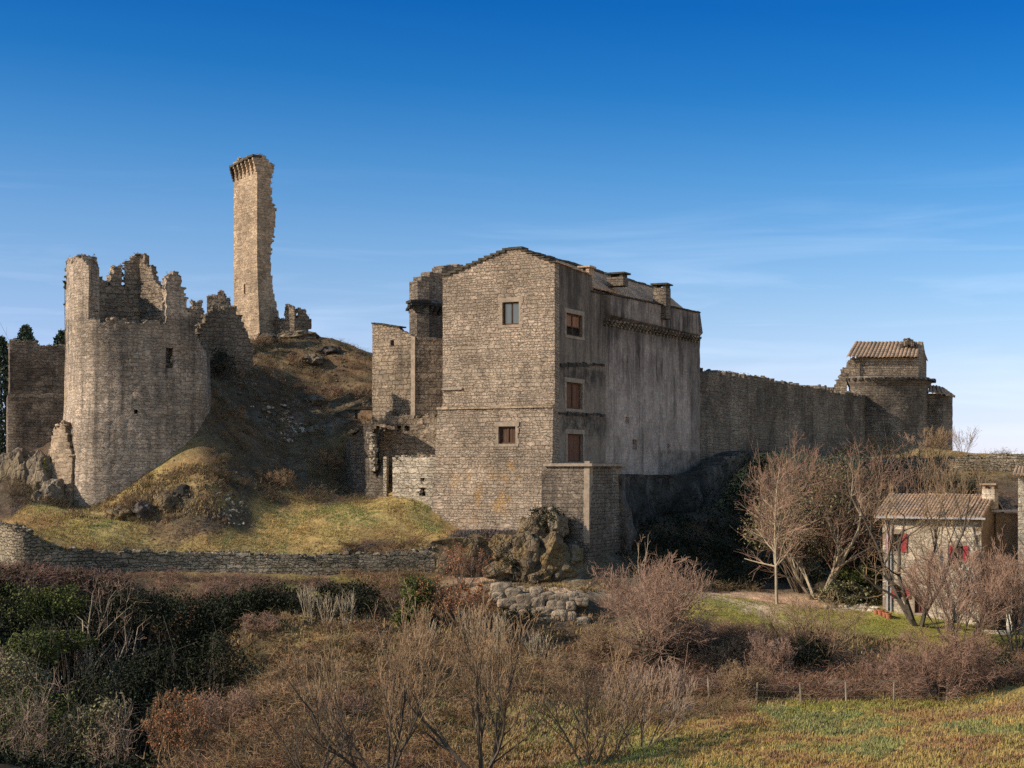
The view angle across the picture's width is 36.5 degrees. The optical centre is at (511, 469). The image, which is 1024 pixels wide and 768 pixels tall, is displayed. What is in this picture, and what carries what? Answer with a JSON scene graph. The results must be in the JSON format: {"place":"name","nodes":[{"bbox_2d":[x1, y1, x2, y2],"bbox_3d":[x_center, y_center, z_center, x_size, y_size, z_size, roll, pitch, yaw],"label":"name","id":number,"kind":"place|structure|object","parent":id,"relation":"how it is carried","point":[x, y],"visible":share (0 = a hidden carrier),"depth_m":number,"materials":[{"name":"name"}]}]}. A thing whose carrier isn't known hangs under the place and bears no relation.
{"place":"outdoors","nodes":[
{"label":"outdoors","id":0,"kind":"place"},
{"bbox_2d":[0,336,1023,767],"bbox_3d":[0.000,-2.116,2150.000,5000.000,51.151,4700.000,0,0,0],"label":"ground","id":1,"kind":"structure","parent":0,"point":[200,444],"depth_m":110.60,"materials":[{"name":"plant"}]},
{"bbox_2d":[0,334,8,454],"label":"conifer tree","id":2,"kind":"object","parent":1,"relation":"on","point":[4,369],"visible":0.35,"depth_m":189.13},
{"bbox_2d":[11,448,35,483],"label":"crag","id":3,"kind":"structure","parent":1,"relation":"on","point":[22,457],"depth_m":116.51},
{"bbox_2d":[0,628,63,752],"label":"evergreen bush","id":4,"kind":"object","parent":1,"relation":"on","point":[27,676],"visible":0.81,"depth_m":83.58,"materials":[{"name":"green plant"}]},
{"bbox_2d":[0,620,68,710],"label":"evergreen bush","id":5,"kind":"object","parent":1,"relation":"on","point":[29,638],"visible":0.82,"depth_m":89.59,"materials":[{"name":"green plant"}]},
{"bbox_2d":[0,571,68,635],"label":"evergreen bush","id":6,"kind":"object","parent":1,"relation":"on","point":[30,607],"visible":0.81,"depth_m":95.56,"materials":[{"name":"green plant"}]},
{"bbox_2d":[6,338,64,452],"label":"wall","id":7,"kind":"structure","parent":1,"relation":"on","point":[35,402],"depth_m":134.46,"materials":[{"name":"grey stone"}]},
{"bbox_2d":[26,449,51,490],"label":"crag","id":8,"kind":"structure","parent":1,"relation":"on","point":[38,474],"depth_m":115.98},
{"bbox_2d":[0,668,85,767],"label":"bare bush","id":9,"kind":"object","parent":1,"relation":"on","point":[23,746],"visible":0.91,"depth_m":75.38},
{"bbox_2d":[6,612,85,703],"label":"evergreen bush","id":10,"kind":"object","parent":1,"relation":"on","point":[61,657],"visible":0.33,"depth_m":93.06,"materials":[{"name":"green plant"}]},
{"bbox_2d":[0,677,100,767],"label":"evergreen bush","id":11,"kind":"object","parent":1,"relation":"on","point":[51,718],"visible":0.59,"depth_m":77.68,"materials":[{"name":"green plant"}]},
{"bbox_2d":[40,478,65,504],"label":"crag","id":12,"kind":"structure","parent":1,"relation":"on","point":[53,488],"depth_m":113.95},
{"bbox_2d":[26,580,102,648],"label":"evergreen bush","id":13,"kind":"object","parent":1,"relation":"on","point":[67,597],"visible":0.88,"depth_m":96.39,"materials":[{"name":"green plant"}]},
{"bbox_2d":[24,702,108,766],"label":"evergreen bush","id":14,"kind":"object","parent":1,"relation":"on","point":[73,759],"visible":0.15,"depth_m":81.45,"materials":[{"name":"green plant"}]},
{"bbox_2d":[48,625,98,745],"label":"evergreen bush","id":15,"kind":"object","parent":1,"relation":"on","point":[80,637],"visible":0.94,"depth_m":91.93,"materials":[{"name":"green plant"}]},
{"bbox_2d":[60,687,138,767],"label":"evergreen bush","id":16,"kind":"object","parent":1,"relation":"on","point":[94,715],"visible":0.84,"depth_m":74.64,"materials":[{"name":"green plant"}]},
{"bbox_2d":[60,585,138,706],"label":"evergreen bush","id":17,"kind":"object","parent":1,"relation":"on","point":[106,638],"visible":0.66,"depth_m":95.65,"materials":[{"name":"green plant"}]},
{"bbox_2d":[53,569,153,731],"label":"bare tree","id":18,"kind":"object","parent":1,"relation":"on","point":[117,655],"visible":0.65,"depth_m":95.19,"materials":[{"name":"brown plant"}]},
{"bbox_2d":[56,692,151,767],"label":"bare bush","id":19,"kind":"object","parent":1,"relation":"on","point":[113,738],"visible":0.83,"depth_m":73.61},
{"bbox_2d":[63,653,152,766],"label":"evergreen bush","id":20,"kind":"object","parent":1,"relation":"on","point":[91,678],"visible":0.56,"depth_m":87.62,"materials":[{"name":"green plant"}]},
{"bbox_2d":[48,253,211,506],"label":"round tower ruin","id":21,"kind":"object","parent":1,"relation":"on","point":[106,440],"visible":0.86,"depth_m":115.72,"materials":[{"name":"stone"}]},
{"bbox_2d":[94,576,171,703],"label":"evergreen bush","id":22,"kind":"object","parent":1,"relation":"on","point":[136,604],"visible":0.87,"depth_m":96.77,"materials":[{"name":"green plant"}]},
{"bbox_2d":[102,699,191,763],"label":"evergreen bush","id":23,"kind":"object","parent":1,"relation":"on","point":[139,743],"visible":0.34,"depth_m":75.64,"materials":[{"name":"green plant"}]},
{"bbox_2d":[112,617,203,742],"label":"evergreen bush","id":24,"kind":"object","parent":1,"relation":"on","point":[157,669],"visible":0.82,"depth_m":91.36,"materials":[{"name":"green plant"}]},
{"bbox_2d":[134,678,213,750],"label":"evergreen bush","id":25,"kind":"object","parent":1,"relation":"on","point":[171,700],"visible":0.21,"depth_m":85.94,"materials":[{"name":"green plant"}]},
{"bbox_2d":[132,575,219,673],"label":"evergreen bush","id":26,"kind":"object","parent":1,"relation":"on","point":[169,623],"visible":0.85,"depth_m":97.02,"materials":[{"name":"green plant"}]},
{"bbox_2d":[139,687,223,763],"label":"oak shrub","id":27,"kind":"object","parent":1,"relation":"on","point":[188,726],"visible":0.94,"depth_m":71.59,"materials":[{"name":"brown plant"}]},
{"bbox_2d":[0,552,410,607],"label":"brambles","id":28,"kind":"object","parent":1,"relation":"on","point":[52,570],"visible":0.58,"depth_m":101.18,"materials":[{"name":"plant"}]},
{"bbox_2d":[177,616,253,717],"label":"evergreen bush","id":29,"kind":"object","parent":1,"relation":"on","point":[216,648],"visible":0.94,"depth_m":90.80,"materials":[{"name":"green plant"}]},
{"bbox_2d":[172,586,262,637],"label":"evergreen bush","id":30,"kind":"object","parent":1,"relation":"on","point":[223,615],"visible":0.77,"depth_m":97.36,"materials":[{"name":"green plant"}]},
{"bbox_2d":[0,521,435,575],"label":"terrace wall","id":31,"kind":"structure","parent":1,"relation":"on","point":[18,541],"depth_m":105.85,"materials":[{"name":"stone"}]},
{"bbox_2d":[178,681,259,734],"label":"bare bush","id":32,"kind":"object","parent":1,"relation":"on","point":[234,698],"visible":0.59,"depth_m":79.77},
{"bbox_2d":[195,305,252,376],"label":"gable ruin","id":33,"kind":"object","parent":1,"relation":"on","point":[224,326],"visible":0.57,"depth_m":133.17,"materials":[{"name":"stone"}]},
{"bbox_2d":[205,341,242,379],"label":"evergreen bush","id":34,"kind":"object","parent":1,"relation":"on","point":[219,366],"visible":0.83,"depth_m":131.02,"materials":[{"name":"green plant"}]},
{"bbox_2d":[58,340,398,619],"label":"rubble","id":35,"kind":"object","parent":1,"relation":"on","point":[253,384],"visible":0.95,"depth_m":129.11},
{"bbox_2d":[229,154,278,339],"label":"slender keep","id":36,"kind":"structure","parent":1,"relation":"on","point":[254,214],"depth_m":150.81,"materials":[{"name":"stone"}]},
{"bbox_2d":[222,581,286,618],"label":"evergreen bush","id":37,"kind":"object","parent":1,"relation":"on","point":[239,596],"visible":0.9,"depth_m":98.14,"materials":[{"name":"green plant"}]},
{"bbox_2d":[239,611,282,631],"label":"rock","id":38,"kind":"object","parent":1,"relation":"on","point":[267,621],"visible":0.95,"depth_m":94.56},
{"bbox_2d":[234,568,326,614],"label":"ivy","id":39,"kind":"object","parent":1,"relation":"on","point":[288,599],"visible":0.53,"depth_m":99.12,"materials":[{"name":"green plant"}]},
{"bbox_2d":[273,304,311,333],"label":"wall fragment","id":40,"kind":"object","parent":1,"relation":"on","point":[293,321],"depth_m":150.61,"materials":[{"name":"stone"}]},
{"bbox_2d":[267,657,322,681],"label":"bare bush","id":41,"kind":"object","parent":1,"relation":"on","point":[277,675],"visible":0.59,"depth_m":87.80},
{"bbox_2d":[243,690,380,767],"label":"bare tree","id":42,"kind":"object","parent":1,"relation":"on","point":[317,747],"visible":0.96,"depth_m":63.80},
{"bbox_2d":[314,571,391,617],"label":"ivy","id":43,"kind":"object","parent":1,"relation":"on","point":[354,587],"visible":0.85,"depth_m":100.06,"materials":[{"name":"green plant"}]},
{"bbox_2d":[342,633,390,653],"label":"rock","id":44,"kind":"object","parent":1,"relation":"on","point":[372,642],"visible":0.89,"depth_m":91.61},
{"bbox_2d":[345,421,397,498],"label":"vault ruin","id":45,"kind":"object","parent":1,"relation":"on","point":[364,475],"visible":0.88,"depth_m":120.58,"materials":[{"name":"grey stone"}]},
{"bbox_2d":[289,581,470,767],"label":"bare tree","id":46,"kind":"object","parent":1,"relation":"on","point":[406,672],"visible":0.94,"depth_m":65.85,"materials":[{"name":"plant"}]},
{"bbox_2d":[371,322,442,471],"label":"gatehouse ruin","id":47,"kind":"object","parent":1,"relation":"on","point":[407,372],"visible":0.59,"depth_m":122.21,"materials":[{"name":"stone"}]},
{"bbox_2d":[379,410,436,482],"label":"niche wall","id":48,"kind":"structure","parent":1,"relation":"on","point":[418,438],"depth_m":121.44,"materials":[{"name":"stone"}]},
{"bbox_2d":[392,455,434,507],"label":"courtyard wall","id":49,"kind":"structure","parent":1,"relation":"on","point":[410,473],"depth_m":116.58,"materials":[{"name":"stone"}]},
{"bbox_2d":[392,569,443,625],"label":"ivy","id":50,"kind":"object","parent":1,"relation":"on","point":[410,583],"visible":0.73,"depth_m":98.95,"materials":[{"name":"green plant"}]},
{"bbox_2d":[405,264,462,337],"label":"corbelled tower","id":51,"kind":"structure","parent":1,"relation":"on","point":[424,302],"depth_m":133.85,"materials":[{"name":"grey stone"}]},
{"bbox_2d":[135,535,762,767],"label":"scrub","id":52,"kind":"object","parent":1,"relation":"on","point":[232,755],"visible":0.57,"depth_m":80.12,"materials":[{"name":"plant"}]},
{"bbox_2d":[410,575,497,629],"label":"bush","id":53,"kind":"object","parent":1,"relation":"on","point":[451,600],"visible":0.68,"depth_m":98.62,"materials":[{"name":"plant"}]},
{"bbox_2d":[366,588,549,767],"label":"bare tree","id":54,"kind":"object","parent":1,"relation":"on","point":[479,677],"visible":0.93,"depth_m":67.03,"materials":[{"name":"plant"}]},
{"bbox_2d":[440,540,492,587],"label":"bare bush","id":55,"kind":"object","parent":1,"relation":"on","point":[452,563],"visible":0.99,"depth_m":104.82,"materials":[{"name":"brown plant"}]},
{"bbox_2d":[427,534,515,577],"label":"earth bank","id":56,"kind":"structure","parent":1,"relation":"on","point":[473,545],"depth_m":108.07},
{"bbox_2d":[0,336,1017,591],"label":"hill scrub","id":57,"kind":"object","parent":1,"relation":"on","point":[14,484],"visible":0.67,"depth_m":123.45,"materials":[{"name":"plant"}]},
{"bbox_2d":[0,503,1023,767],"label":"ground ivy","id":58,"kind":"object","parent":1,"relation":"on","point":[46,763],"visible":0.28,"depth_m":98.99,"materials":[{"name":"green plant"}]},
{"bbox_2d":[9,468,1023,767],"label":"grass","id":59,"kind":"structure","parent":1,"relation":"on","point":[965,712],"depth_m":74.16,"materials":[{"name":"plant"}]},
{"bbox_2d":[481,507,583,583],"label":"rock outcrop","id":60,"kind":"object","parent":1,"relation":"on","point":[539,555],"visible":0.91,"depth_m":107.73,"materials":[{"name":"stone"}]},
{"bbox_2d":[488,582,589,623],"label":"boulder wall","id":61,"kind":"structure","parent":1,"relation":"on","point":[561,606],"depth_m":102.29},
{"bbox_2d":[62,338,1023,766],"bbox_3d":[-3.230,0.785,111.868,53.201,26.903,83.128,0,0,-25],"label":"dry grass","id":62,"kind":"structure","parent":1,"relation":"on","point":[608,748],"depth_m":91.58,"materials":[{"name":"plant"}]},
{"bbox_2d":[432,246,702,530],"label":"fortified house","id":63,"kind":"structure","parent":1,"relation":"on","point":[548,359],"depth_m":115.24,"materials":[{"name":"stone"}]},
{"bbox_2d":[495,422,518,446],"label":"window","id":64,"kind":"structure","parent":63,"relation":"in","point":[508,436],"depth_m":113.45,"materials":[{"name":"stone"}]},
{"bbox_2d":[498,297,522,327],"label":"window","id":65,"kind":"structure","parent":63,"relation":"in","point":[512,310],"depth_m":113.76,"materials":[{"name":"stone"}]},
{"bbox_2d":[564,308,584,340],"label":"window","id":66,"kind":"structure","parent":63,"relation":"in","point":[572,322],"depth_m":115.44,"materials":[{"name":"brown wood"}]},
{"bbox_2d":[564,377,584,412],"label":"window","id":67,"kind":"structure","parent":63,"relation":"in","point":[572,390],"depth_m":115.44,"materials":[{"name":"brown wood"}]},
{"bbox_2d":[565,429,584,462],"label":"door","id":68,"kind":"structure","parent":63,"relation":"in","point":[572,439],"depth_m":115.55,"materials":[{"name":"brown wood"}]},
{"bbox_2d":[541,650,594,687],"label":"bare bush","id":69,"kind":"object","parent":1,"relation":"on","point":[557,664],"visible":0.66,"depth_m":87.59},
{"bbox_2d":[541,461,626,564],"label":"buttress platform","id":70,"kind":"structure","parent":1,"relation":"on","point":[587,492],"depth_m":110.47,"materials":[{"name":"grey stone"}]},
{"bbox_2d":[525,637,657,766],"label":"bare tree","id":71,"kind":"object","parent":1,"relation":"on","point":[614,706],"visible":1,"depth_m":67.17,"materials":[{"name":"brown plant"}]},
{"bbox_2d":[573,621,637,664],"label":"bare bush","id":72,"kind":"object","parent":1,"relation":"on","point":[589,639],"visible":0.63,"depth_m":93.39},
{"bbox_2d":[595,645,698,746],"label":"bare tree","id":73,"kind":"object","parent":1,"relation":"on","point":[672,694],"visible":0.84,"depth_m":72.15,"materials":[{"name":"brown plant"}]},
{"bbox_2d":[585,551,730,676],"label":"bush","id":74,"kind":"object","parent":1,"relation":"on","point":[660,590],"visible":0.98,"depth_m":90.64,"materials":[{"name":"plant"}]},
{"bbox_2d":[298,577,1023,714],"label":"lawn grass","id":75,"kind":"structure","parent":1,"relation":"on","point":[811,706],"depth_m":99.28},
{"bbox_2d":[638,530,689,567],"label":"evergreen bush","id":76,"kind":"object","parent":1,"relation":"on","point":[678,552],"visible":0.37,"depth_m":117.46,"materials":[{"name":"green plant"}]},
{"bbox_2d":[618,451,768,554],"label":"rock cliff","id":77,"kind":"structure","parent":1,"relation":"on","point":[647,496],"depth_m":127.96,"materials":[{"name":"stone"}]},
{"bbox_2d":[665,525,757,566],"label":"evergreen bush","id":78,"kind":"object","parent":1,"relation":"on","point":[714,543],"visible":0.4,"depth_m":121.05,"materials":[{"name":"green plant"}]},
{"bbox_2d":[690,631,749,674],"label":"bare bush","id":79,"kind":"object","parent":1,"relation":"on","point":[731,649],"visible":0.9,"depth_m":90.44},
{"bbox_2d":[691,461,773,551],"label":"ivy","id":80,"kind":"object","parent":1,"relation":"on","point":[736,525],"visible":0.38,"depth_m":125.75,"materials":[{"name":"green plant"}]},
{"bbox_2d":[711,658,773,698],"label":"bare bush","id":81,"kind":"object","parent":1,"relation":"on","point":[735,677],"visible":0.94,"depth_m":84.12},
{"bbox_2d":[707,439,791,519],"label":"ivy","id":82,"kind":"object","parent":1,"relation":"on","point":[764,462],"visible":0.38,"depth_m":131.68,"materials":[{"name":"green plant"}]},
{"bbox_2d":[733,626,800,678],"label":"bare bush","id":83,"kind":"object","parent":1,"relation":"on","point":[765,650],"visible":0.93,"depth_m":88.71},
{"bbox_2d":[735,447,826,603],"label":"bare tree","id":84,"kind":"object","parent":1,"relation":"on","point":[774,543],"visible":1,"depth_m":105.86,"materials":[{"name":"brown plant"}]},
{"bbox_2d":[700,367,865,465],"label":"curtain wall","id":85,"kind":"structure","parent":1,"relation":"on","point":[767,413],"depth_m":157.21,"materials":[{"name":"grey stone"}]},
{"bbox_2d":[549,614,1023,701],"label":"bramble thicket","id":86,"kind":"object","parent":1,"relation":"on","point":[807,677],"visible":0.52,"depth_m":87.59,"materials":[{"name":"plant"}]},
{"bbox_2d":[745,545,827,583],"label":"evergreen bush","id":87,"kind":"object","parent":1,"relation":"on","point":[814,575],"visible":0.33,"depth_m":117.33,"materials":[{"name":"green plant"}]},
{"bbox_2d":[731,423,851,591],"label":"bare tree","id":88,"kind":"object","parent":1,"relation":"on","point":[822,475],"visible":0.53,"depth_m":112.46,"materials":[{"name":"brown plant"}]},
{"bbox_2d":[731,449,857,592],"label":"bare tree","id":89,"kind":"object","parent":1,"relation":"on","point":[798,588],"visible":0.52,"depth_m":111.01,"materials":[{"name":"brown plant"}]},
{"bbox_2d":[735,441,884,599],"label":"bare tree","id":90,"kind":"object","parent":1,"relation":"on","point":[839,564],"visible":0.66,"depth_m":108.57,"materials":[{"name":"brown plant"}]},
{"bbox_2d":[750,590,869,666],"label":"bush","id":91,"kind":"object","parent":1,"relation":"on","point":[773,627],"visible":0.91,"depth_m":91.21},
{"bbox_2d":[779,627,840,670],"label":"bush","id":92,"kind":"object","parent":1,"relation":"on","point":[816,653],"visible":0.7,"depth_m":91.00,"materials":[{"name":"green plant"}]},
{"bbox_2d":[812,577,872,604],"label":"evergreen bush","id":93,"kind":"object","parent":1,"relation":"on","point":[847,588],"visible":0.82,"depth_m":107.99,"materials":[{"name":"green plant"}]},
{"bbox_2d":[792,448,895,580],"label":"bare tree","id":94,"kind":"object","parent":1,"relation":"on","point":[855,514],"visible":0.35,"depth_m":112.32,"materials":[{"name":"brown plant"}]},
{"bbox_2d":[815,538,882,584],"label":"evergreen bush","id":95,"kind":"object","parent":1,"relation":"on","point":[878,562],"visible":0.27,"depth_m":113.00,"materials":[{"name":"green plant"}]},
{"bbox_2d":[798,426,913,578],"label":"bare tree","id":96,"kind":"object","parent":1,"relation":"on","point":[879,474],"visible":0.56,"depth_m":111.49,"materials":[{"name":"brown plant"}]},
{"bbox_2d":[837,564,882,589],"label":"evergreen bush","id":97,"kind":"object","parent":1,"relation":"on","point":[854,576],"visible":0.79,"depth_m":109.17,"materials":[{"name":"green plant"}]},
{"bbox_2d":[834,338,954,450],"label":"tiled tower","id":98,"kind":"structure","parent":1,"relation":"on","point":[891,381],"depth_m":187.03,"materials":[{"name":"grey stone"}]},
{"bbox_2d":[848,439,944,549],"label":"bare tree","id":99,"kind":"object","parent":1,"relation":"on","point":[907,486],"visible":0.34,"depth_m":118.19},
{"bbox_2d":[816,443,1004,626],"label":"bare tree","id":100,"kind":"object","parent":1,"relation":"on","point":[907,610],"visible":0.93,"depth_m":100.85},
{"bbox_2d":[911,425,954,457],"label":"bare bush","id":101,"kind":"object","parent":1,"relation":"on","point":[945,438],"visible":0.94,"depth_m":142.57,"materials":[{"name":"brown plant"}]},
{"bbox_2d":[874,483,1005,624],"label":"stone house","id":102,"kind":"structure","parent":1,"relation":"on","point":[979,532],"depth_m":105.03,"materials":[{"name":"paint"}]},
{"bbox_2d":[875,621,1007,703],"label":"bush","id":103,"kind":"object","parent":1,"relation":"on","point":[962,661],"visible":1,"depth_m":81.21,"materials":[{"name":"plant"}]},
{"bbox_2d":[859,453,1023,475],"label":"terrace wall","id":104,"kind":"structure","parent":1,"relation":"on","point":[1008,462],"depth_m":137.48,"materials":[{"name":"stone"}]},
{"bbox_2d":[903,468,998,494],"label":"evergreen bush","id":105,"kind":"object","parent":1,"relation":"on","point":[971,488],"visible":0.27,"depth_m":125.10,"materials":[{"name":"green plant"}]},
{"bbox_2d":[905,445,1004,499],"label":"bare tree","id":106,"kind":"object","parent":1,"relation":"on","point":[937,472],"visible":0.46,"depth_m":120.07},
{"bbox_2d":[892,541,1023,649],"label":"bare tree","id":107,"kind":"object","parent":1,"relation":"on","point":[963,589],"visible":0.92,"depth_m":95.17,"materials":[{"name":"plant"}]},
{"bbox_2d":[964,530,1023,654],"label":"bare tree","id":108,"kind":"object","parent":1,"relation":"on","point":[1017,596],"visible":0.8,"depth_m":94.44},
{"bbox_2d":[992,466,1023,633],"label":"neighbour house","id":109,"kind":"structure","parent":1,"relation":"on","point":[1011,525],"depth_m":106.46,"materials":[{"name":"stone"}]},
{"bbox_2d":[0,0,1023,453],"label":"sky","id":110,"kind":"structure","parent":0,"point":[810,179],"materials":[{"name":"blue"}]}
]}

